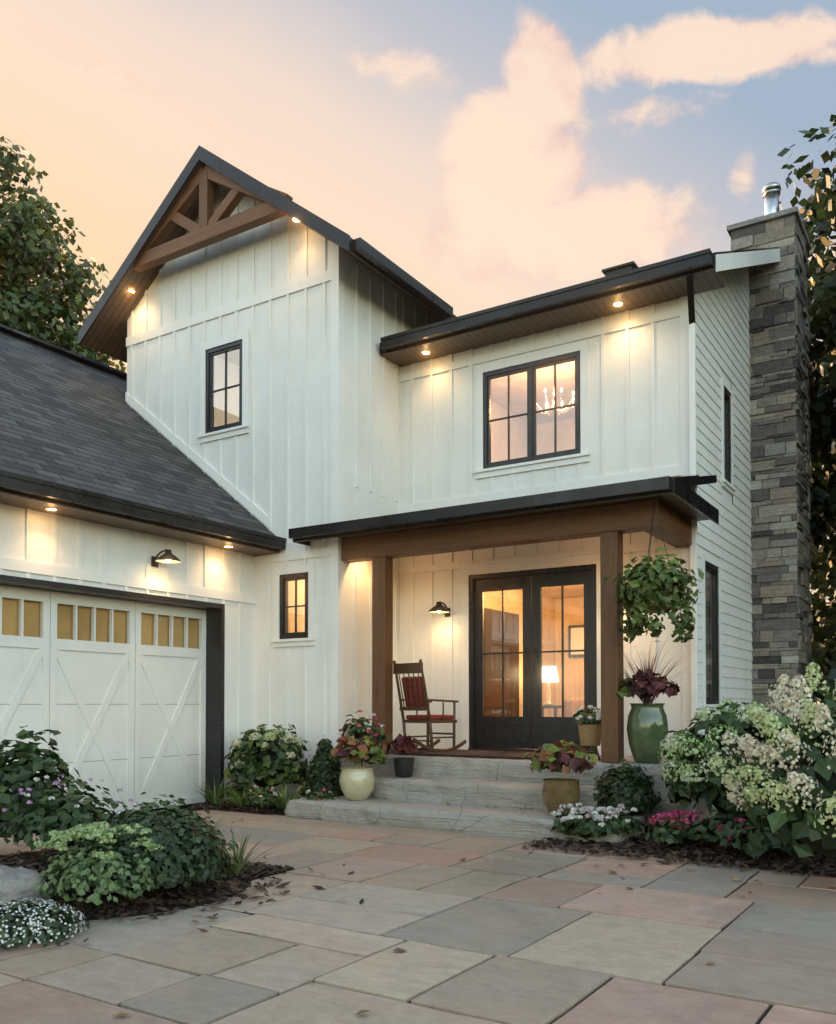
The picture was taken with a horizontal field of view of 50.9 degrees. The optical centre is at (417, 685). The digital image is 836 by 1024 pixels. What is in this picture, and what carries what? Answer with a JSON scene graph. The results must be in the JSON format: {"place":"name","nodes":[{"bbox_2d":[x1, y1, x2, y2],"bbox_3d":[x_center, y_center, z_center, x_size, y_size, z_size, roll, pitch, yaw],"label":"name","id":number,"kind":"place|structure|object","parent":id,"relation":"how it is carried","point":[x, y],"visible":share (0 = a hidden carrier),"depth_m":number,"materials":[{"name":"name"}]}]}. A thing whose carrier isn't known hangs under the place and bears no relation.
{"place":"outdoors","nodes":[
{"label":"outdoors","id":0,"kind":"place"},
{"bbox_2d":[1,708,834,830],"bbox_3d":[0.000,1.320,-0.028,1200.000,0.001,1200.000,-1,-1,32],"label":"ground","id":1,"kind":"structure","parent":0,"point":[191,806],"depth_m":11.13,"materials":[{"name":"brown soil"}]},
{"bbox_2d":[0,136,125,371],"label":"tree","id":2,"kind":"object","parent":1,"relation":"on","point":[29,233],"visible":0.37,"depth_m":21.57,"materials":[{"name":"green plant"}]},
{"bbox_2d":[2,598,197,648],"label":"windows","id":3,"kind":"structure","parent":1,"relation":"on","point":[10,614],"depth_m":10.10,"materials":[{"name":"yellow glass"}]},
{"bbox_2d":[300,738,343,796],"bbox_3d":[-1.100,1.052,10.404,0.621,0.930,0.627,-1,-1,32],"label":"boxwood cone","id":4,"kind":"object","parent":1,"relation":"on","point":[324,770],"visible":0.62,"depth_m":10.28,"materials":[{"name":"green plant"}]},
{"bbox_2d":[0,185,752,799],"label":"house walls","id":5,"kind":"structure","parent":1,"relation":"on","point":[348,421],"depth_m":11.64,"materials":[{"name":"white wood"}]},
{"bbox_2d":[45,508,57,510],"bbox_3d":[-3.788,-1.824,9.076,0.127,0.012,0.130,-1,-1,32],"label":"recessed light","id":6,"kind":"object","parent":5,"relation":"attached to","point":[51,509],"depth_m":9.08,"materials":[{"name":"white"}]},
{"bbox_2d":[0,574,224,830],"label":"garage door","id":7,"kind":"structure","parent":5,"relation":"in","point":[133,718],"depth_m":10.36,"materials":[{"name":"white wood"}]},
{"bbox_2d":[151,549,180,566],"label":"wall lamp","id":8,"kind":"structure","parent":5,"relation":"attached to","point":[167,557],"depth_m":10.38,"materials":[{"name":"black metal"}]},
{"bbox_2d":[133,164,292,271],"bbox_3d":[-2.913,-6.628,12.105,2.998,1.069,0.140,-1,-1,32],"label":"gable truss","id":9,"kind":"object","parent":5,"relation":"on","point":[219,224],"visible":0.76,"depth_m":12.04,"materials":[{"name":"brown wood"}]},
{"bbox_2d":[214,349,583,716],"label":"interior rooms","id":10,"kind":"object","parent":5,"relation":"attached to","point":[573,605],"visible":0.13,"depth_m":15.26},
{"bbox_2d":[484,608,583,716],"bbox_3d":[3.191,-0.323,14.193,3.630,2.420,3.570,-1,-1,32],"label":"interior decor","id":11,"kind":"object","parent":10,"relation":"in","point":[492,664],"visible":0.2,"depth_m":14.02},
{"bbox_2d":[536,366,573,415],"bbox_3d":[1.963,-4.365,12.706,0.578,0.860,0.578,1,-1,-35],"label":"chandelier","id":12,"kind":"object","parent":10,"relation":"hanging from","point":[561,410],"visible":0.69,"depth_m":12.69,"materials":[{"name":"white metal"}]},
{"bbox_2d":[0,145,824,555],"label":"house roofs","id":13,"kind":"structure","parent":5,"relation":"on","point":[80,433],"depth_m":11.07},
{"bbox_2d":[421,351,430,354],"bbox_3d":[0.108,-4.525,11.932,0.127,0.012,0.130,-1,-1,32],"label":"recessed light","id":14,"kind":"object","parent":5,"relation":"attached to","point":[425,352],"visible":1,"depth_m":11.92,"materials":[{"name":"white"}]},
{"bbox_2d":[428,601,449,616],"bbox_3d":[0.306,-1.039,11.798,0.300,0.191,0.390,-1,-1,32],"label":"wall lamp","id":15,"kind":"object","parent":5,"relation":"attached to","point":[438,607],"depth_m":11.73,"materials":[{"name":"black metal"}]},
{"bbox_2d":[197,329,735,709],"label":"windows","id":16,"kind":"structure","parent":5,"relation":"attached to","point":[530,364],"depth_m":11.50,"materials":[{"name":"black glass"}]},
{"bbox_2d":[288,475,718,545],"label":"porch roof","id":17,"kind":"structure","parent":5,"relation":"attached to","point":[678,495],"depth_m":9.55,"materials":[{"name":"black metal"}]},
{"bbox_2d":[602,496,703,643],"bbox_3d":[2.334,-1.187,8.877,0.946,1.534,0.926,0,-1,6],"label":"hanging basket","id":18,"kind":"object","parent":17,"relation":"attached to","point":[658,586],"visible":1,"depth_m":8.63,"materials":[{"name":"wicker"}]},
{"bbox_2d":[339,531,717,828],"bbox_3d":[1.176,-0.044,10.541,4.443,3.130,1.639,-1,-1,32],"label":"porch","id":19,"kind":"object","parent":5,"relation":"attached to","point":[612,666],"depth_m":9.56,"materials":[{"name":"brown wood"}]},
{"bbox_2d":[393,749,537,758],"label":"porch floor","id":20,"kind":"structure","parent":19,"relation":"attached to","point":[490,753],"depth_m":10.53,"materials":[{"name":"wood"}]},
{"bbox_2d":[392,659,466,751],"bbox_3d":[0.112,0.257,11.113,0.515,1.159,0.966,-1,-2,44],"label":"rocking chair","id":21,"kind":"object","parent":20,"relation":"on","point":[404,668],"visible":0.86,"depth_m":10.96,"materials":[{"name":"brown wood"}]},
{"bbox_2d":[402,676,452,719],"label":"chair cushions","id":22,"kind":"object","parent":21,"relation":"on","point":[425,717],"visible":0.73,"depth_m":10.95,"materials":[{"name":"red fabric"}]},
{"bbox_2d":[341,499,664,562],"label":"porch beam","id":23,"kind":"structure","parent":19,"relation":"on","point":[631,517],"depth_m":9.94,"materials":[{"name":"brown wood"}]},
{"bbox_2d":[572,705,600,760],"bbox_3d":[1.912,0.519,9.764,0.410,0.618,0.419,1,-1,-29],"label":"potted plant","id":24,"kind":"object","parent":19,"relation":"on","point":[588,722],"visible":0.9,"depth_m":9.66,"materials":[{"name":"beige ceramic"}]},
{"bbox_2d":[610,631,694,763],"bbox_3d":[2.451,0.101,9.301,1.450,1.427,1.382,-1,-1,32],"label":"potted plant","id":25,"kind":"object","parent":19,"relation":"on","point":[647,723],"visible":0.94,"depth_m":9.12,"materials":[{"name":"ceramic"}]},
{"bbox_2d":[646,503,691,547],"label":"porch beam","id":26,"kind":"structure","parent":19,"relation":"on","point":[677,532],"depth_m":9.65,"materials":[{"name":"brown wood"}]},
{"bbox_2d":[458,550,600,754],"bbox_3d":[1.468,-0.398,11.320,2.100,2.510,0.170,-1,-1,32],"label":"front door","id":27,"kind":"structure","parent":5,"relation":"attached to","point":[532,729],"depth_m":11.34,"materials":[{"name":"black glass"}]},
{"bbox_2d":[613,301,623,306],"bbox_3d":[2.388,-4.555,10.485,0.127,0.012,0.130,-1,-1,32],"label":"recessed light","id":28,"kind":"object","parent":5,"relation":"attached to","point":[618,304],"visible":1,"depth_m":10.49,"materials":[{"name":"white"}]},
{"bbox_2d":[686,273,716,811],"bbox_3d":[3.149,-1.583,9.860,0.316,5.985,0.526,-1,-1,32],"label":"downspout","id":29,"kind":"object","parent":5,"relation":"attached to","point":[692,458],"visible":0.62,"depth_m":10.09,"materials":[{"name":"white metal"}]},
{"bbox_2d":[0,809,835,1023],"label":"patio flagstones","id":30,"kind":"object","parent":1,"relation":"on","point":[555,935],"visible":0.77,"depth_m":4.63,"materials":[{"name":"grey stone"}]},
{"bbox_2d":[14,808,772,1023],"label":"patio joints","id":31,"kind":"object","parent":30,"relation":"on","point":[724,928],"depth_m":4.12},
{"bbox_2d":[0,798,835,950],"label":"mulch beds","id":32,"kind":"object","parent":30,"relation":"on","point":[703,841],"visible":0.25,"depth_m":6.91,"materials":[{"name":"brown wood"}]},
{"bbox_2d":[0,865,55,912],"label":"boulder","id":33,"kind":"object","parent":32,"relation":"on","point":[20,882],"visible":0.47,"depth_m":5.25,"materials":[{"name":"grey stone"}]},
{"bbox_2d":[0,896,89,949],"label":"white flowers","id":34,"kind":"object","parent":32,"relation":"on","point":[36,922],"visible":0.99,"depth_m":4.67,"materials":[{"name":"white plant"}]},
{"bbox_2d":[33,820,170,905],"bbox_3d":[-1.972,1.061,5.463,0.890,0.447,0.873,-1,-1,32],"label":"shrub","id":35,"kind":"object","parent":32,"relation":"on","point":[96,878],"visible":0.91,"depth_m":5.25,"materials":[{"name":"green plant"}]},
{"bbox_2d":[0,725,284,874],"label":"island perennials","id":36,"kind":"object","parent":32,"relation":"on","point":[40,804],"visible":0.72,"depth_m":6.83,"materials":[{"name":"green plant"}]},
{"bbox_2d":[56,802,244,892],"bbox_3d":[-1.761,1.064,5.832,1.184,0.576,1.122,-1,-1,32],"label":"shrub","id":37,"kind":"object","parent":32,"relation":"on","point":[184,857],"visible":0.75,"depth_m":5.57,"materials":[{"name":"green plant"}]},
{"bbox_2d":[209,778,309,808],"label":"variegated grass","id":38,"kind":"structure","parent":32,"relation":"on","point":[237,799],"depth_m":10.54,"materials":[{"name":"green plant"}]},
{"bbox_2d":[191,773,338,810],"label":"ground cover plants","id":39,"kind":"object","parent":32,"relation":"on","point":[260,798],"visible":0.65,"depth_m":10.28,"materials":[{"name":"green plant"}]},
{"bbox_2d":[223,724,309,788],"bbox_3d":[-1.904,0.873,10.998,1.122,0.827,1.032,-1,-1,32],"label":"hydrangea","id":40,"kind":"object","parent":32,"relation":"on","point":[267,758],"visible":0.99,"depth_m":10.73,"materials":[{"name":"green plant"}]},
{"bbox_2d":[549,803,643,837],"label":"flowers","id":41,"kind":"object","parent":32,"relation":"on","point":[586,824],"visible":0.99,"depth_m":7.92,"materials":[{"name":"white plant"}]},
{"bbox_2d":[593,759,660,816],"bbox_3d":[2.048,1.028,8.663,0.673,0.625,0.687,0,-1,5],"label":"boxwood ball","id":42,"kind":"object","parent":32,"relation":"on","point":[629,787],"visible":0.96,"depth_m":8.47,"materials":[{"name":"green plant"}]},
{"bbox_2d":[645,810,759,848],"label":"pink flowers","id":43,"kind":"object","parent":32,"relation":"on","point":[671,828],"visible":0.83,"depth_m":7.51,"materials":[{"name":"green plant"}]},
{"bbox_2d":[656,699,798,815],"bbox_3d":[2.934,0.661,8.010,1.437,1.080,1.342,-1,-1,32],"label":"hydrangea","id":44,"kind":"object","parent":32,"relation":"on","point":[692,775],"visible":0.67,"depth_m":7.82,"materials":[{"name":"green plant"}]},
{"bbox_2d":[690,808,817,858],"bbox_3d":[3.687,1.176,6.756,3.122,0.318,1.560,-1,-1,32],"label":"groundcover","id":45,"kind":"object","parent":32,"relation":"on","point":[764,844],"visible":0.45,"depth_m":7.14,"materials":[{"name":"green plant"}]},
{"bbox_2d":[708,662,835,857],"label":"hydrangea bush","id":46,"kind":"object","parent":32,"relation":"on","point":[801,796],"visible":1,"depth_m":5.93,"materials":[{"name":"white plant"}]},
{"bbox_2d":[731,214,813,738],"bbox_3d":[5.404,-2.631,13.370,0.920,8.420,1.230,-1,-1,32],"label":"chimney","id":47,"kind":"object","parent":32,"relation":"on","point":[794,340],"depth_m":12.85,"materials":[{"name":"grey stone"}]},
{"bbox_2d":[727,206,810,250],"bbox_3d":[5.399,-6.869,13.479,0.990,0.080,1.300,-1,-1,32],"label":"chimney cap","id":48,"kind":"object","parent":47,"relation":"on","point":[767,217],"visible":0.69,"depth_m":12.97,"materials":[{"name":"grey concrete"}]},
{"bbox_2d":[762,182,780,214],"bbox_3d":[5.412,-7.265,13.432,0.320,0.750,0.320,-1,-1,32],"label":"chimney flue","id":49,"kind":"object","parent":48,"relation":"on","point":[771,192],"visible":0.61,"depth_m":13.34,"materials":[{"name":"silver metal"}]},
{"bbox_2d":[112,798,834,1015],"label":"fallen leaves","id":50,"kind":"object","parent":30,"relation":"on","point":[400,949],"visible":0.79,"depth_m":6.02,"materials":[{"name":"brown plant"}]},
{"bbox_2d":[284,795,644,844],"bbox_3d":[0.354,1.377,9.180,3.892,0.232,0.850,-1,-1,32],"label":"porch step","id":51,"kind":"object","parent":1,"relation":"on","point":[504,821],"visible":0.67,"depth_m":8.91,"materials":[{"name":"stone"}]},
{"bbox_2d":[330,734,386,800],"bbox_3d":[-0.671,0.907,9.869,0.730,0.746,0.640,-1,-1,32],"label":"potted plant","id":52,"kind":"object","parent":51,"relation":"on","point":[357,783],"visible":1,"depth_m":9.72,"materials":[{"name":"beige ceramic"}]},
{"bbox_2d":[522,740,596,814],"bbox_3d":[1.365,0.890,8.559,0.719,0.725,0.667,0,-1,4],"label":"brown pot","id":53,"kind":"object","parent":51,"relation":"on","point":[559,757],"visible":0.94,"depth_m":8.40,"materials":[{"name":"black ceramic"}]},
{"bbox_2d":[368,774,606,813],"bbox_3d":[0.646,1.273,9.632,3.109,0.458,0.639,-1,-1,32],"label":"porch step","id":54,"kind":"object","parent":1,"relation":"on","point":[521,795],"visible":0.43,"depth_m":9.45,"materials":[{"name":"stone"}]},
{"bbox_2d":[339,710,389,766],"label":"flowers","id":55,"kind":"object","parent":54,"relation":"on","point":[357,729],"visible":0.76,"depth_m":10.34,"materials":[{"name":"green plant"}]},
{"bbox_2d":[387,731,420,777],"bbox_3d":[-0.163,0.792,10.219,0.392,0.539,0.402,1,-1,-32],"label":"black pot","id":56,"kind":"object","parent":54,"relation":"on","point":[403,767],"visible":1,"depth_m":10.13,"materials":[{"name":"black plastic"}]},
{"bbox_2d":[777,114,835,686],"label":"tree","id":57,"kind":"object","parent":1,"relation":"on","point":[821,307],"visible":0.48,"depth_m":15.96,"materials":[{"name":"green plant"}]},
{"bbox_2d":[807,242,835,596],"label":"tree","id":58,"kind":"object","parent":1,"relation":"on","point":[817,365],"visible":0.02,"depth_m":22.61,"materials":[{"name":"green plant"}]},
{"bbox_2d":[809,186,835,510],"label":"tree","id":59,"kind":"object","parent":1,"relation":"on","point":[832,373],"visible":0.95,"depth_m":14.03,"materials":[{"name":"green plant"}]},
{"bbox_2d":[0,0,835,705],"label":"sky","id":60,"kind":"structure","parent":0,"point":[496,152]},
{"bbox_2d":[564,698,583,716],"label":"glass pane","id":61,"kind":"structure","parent":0,"point":[572,706],"depth_m":14.21,"materials":[{"name":"glass"}]},
{"bbox_2d":[542,705,754,737],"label":"interior tables","id":62,"kind":"object","parent":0,"point":[555,707],"visible":0.09,"depth_m":14.59,"materials":[{"name":"brown wood"}]},
{"bbox_2d":[542,666,558,704],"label":"interior table lamps","id":63,"kind":"object","parent":62,"relation":"on","point":[549,674],"visible":0.41,"depth_m":14.78,"materials":[{"name":"white fabric"}]},
{"bbox_2d":[811,626,835,707],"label":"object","id":64,"kind":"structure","parent":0,"point":[830,683],"depth_m":59.97,"materials":[{"name":"green plant"}]}
]}

